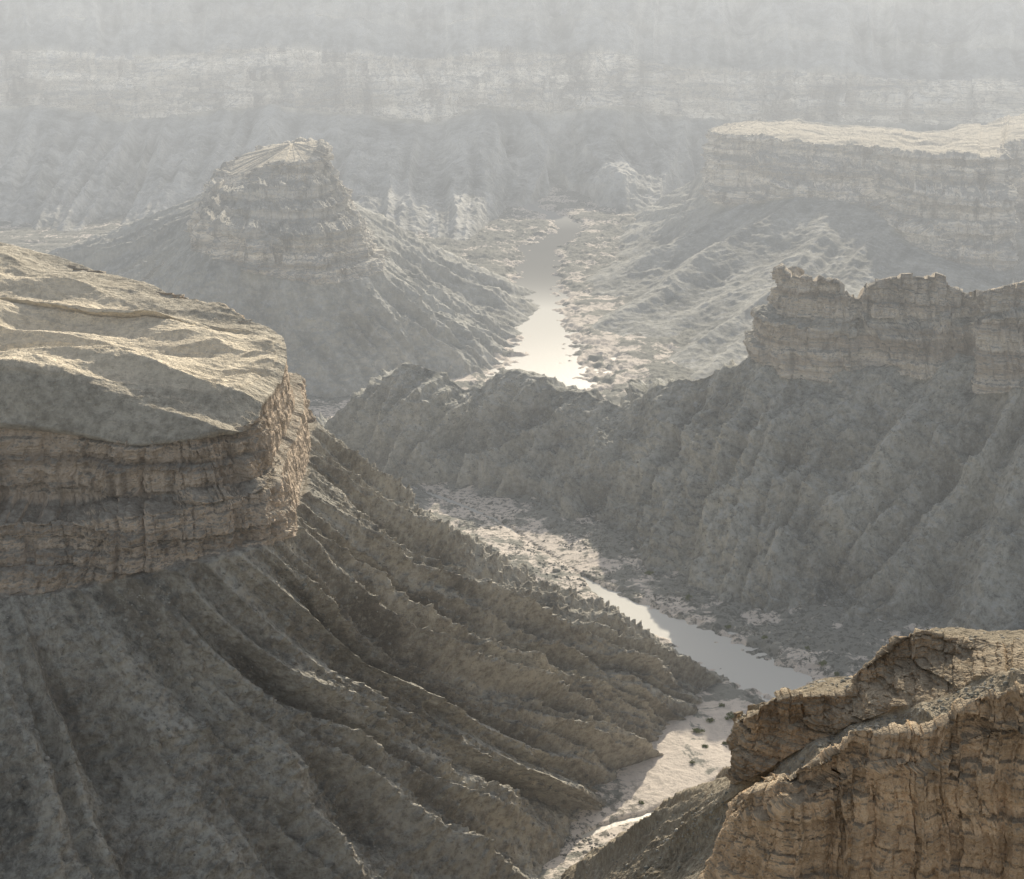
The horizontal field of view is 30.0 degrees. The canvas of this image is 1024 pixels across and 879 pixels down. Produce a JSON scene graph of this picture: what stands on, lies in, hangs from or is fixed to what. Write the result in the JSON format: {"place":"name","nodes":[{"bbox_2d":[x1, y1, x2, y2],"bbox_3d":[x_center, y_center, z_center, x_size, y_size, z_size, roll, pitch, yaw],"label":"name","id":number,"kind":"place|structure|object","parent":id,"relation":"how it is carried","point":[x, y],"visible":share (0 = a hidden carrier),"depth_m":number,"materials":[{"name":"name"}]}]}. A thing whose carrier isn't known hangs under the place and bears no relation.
{"place":"outdoors","nodes":[
{"label":"outdoors","id":0,"kind":"place"},
{"bbox_2d":[0,185,958,878],"bbox_3d":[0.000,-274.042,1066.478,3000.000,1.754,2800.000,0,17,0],"label":"ground","id":1,"kind":"structure","parent":0,"point":[584,255],"depth_m":143.38,"materials":[{"name":"beige sand"}]},
{"bbox_2d":[45,137,540,397],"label":"butte","id":2,"kind":"object","parent":1,"relation":"on","point":[317,268],"visible":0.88,"depth_m":193.02,"materials":[{"name":"grey stone"}]},
{"bbox_2d":[0,242,728,878],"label":"mesa","id":3,"kind":"structure","parent":1,"relation":"on","point":[152,438],"depth_m":90.22,"materials":[{"name":"brown stone"}]},
{"bbox_2d":[2,365,1023,878],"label":"rubble","id":4,"kind":"object","parent":1,"relation":"on","point":[584,583],"visible":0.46,"depth_m":111.08,"materials":[{"name":"grey stone"}]},
{"bbox_2d":[692,728,704,733],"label":"shrub","id":5,"kind":"object","parent":1,"relation":"on","point":[696,730],"visible":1,"depth_m":113.13,"materials":[{"name":"green plant"}]},
{"bbox_2d":[723,711,733,719],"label":"shrub","id":6,"kind":"object","parent":1,"relation":"on","point":[731,715],"visible":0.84,"depth_m":114.94,"materials":[{"name":"green plant"}]},
{"bbox_2d":[561,627,1023,878],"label":"rock outcrop","id":7,"kind":"object","parent":1,"relation":"on","point":[898,676],"visible":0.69,"depth_m":65.66,"materials":[{"name":"brown stone"}]},
{"bbox_2d":[584,114,1023,379],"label":"mesa","id":8,"kind":"structure","parent":1,"relation":"on","point":[854,209],"depth_m":227.41,"materials":[{"name":"grey stone"}]},
{"bbox_2d":[683,681,1023,878],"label":"rock outcrop","id":9,"kind":"object","parent":1,"relation":"on","point":[940,796],"visible":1,"depth_m":54.45,"materials":[{"name":"brown stone"}]},
{"bbox_2d":[0,0,1023,240],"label":"canyon wall","id":10,"kind":"structure","parent":0,"point":[463,120],"depth_m":311.57,"materials":[{"name":"grey stone"}]},
{"bbox_2d":[325,201,812,844],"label":"river","id":11,"kind":"structure","parent":0,"point":[543,341],"depth_m":190.61,"materials":[{"name":"beige liquid"}]},
{"bbox_2d":[315,353,1023,630],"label":"ridge","id":12,"kind":"structure","parent":0,"point":[981,490],"depth_m":139.44,"materials":[{"name":"grey stone"}]},
{"bbox_2d":[743,263,1023,393],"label":"rock wall","id":13,"kind":"structure","parent":12,"relation":"on","point":[820,328],"depth_m":141.32,"materials":[{"name":"grey stone"}]}
]}

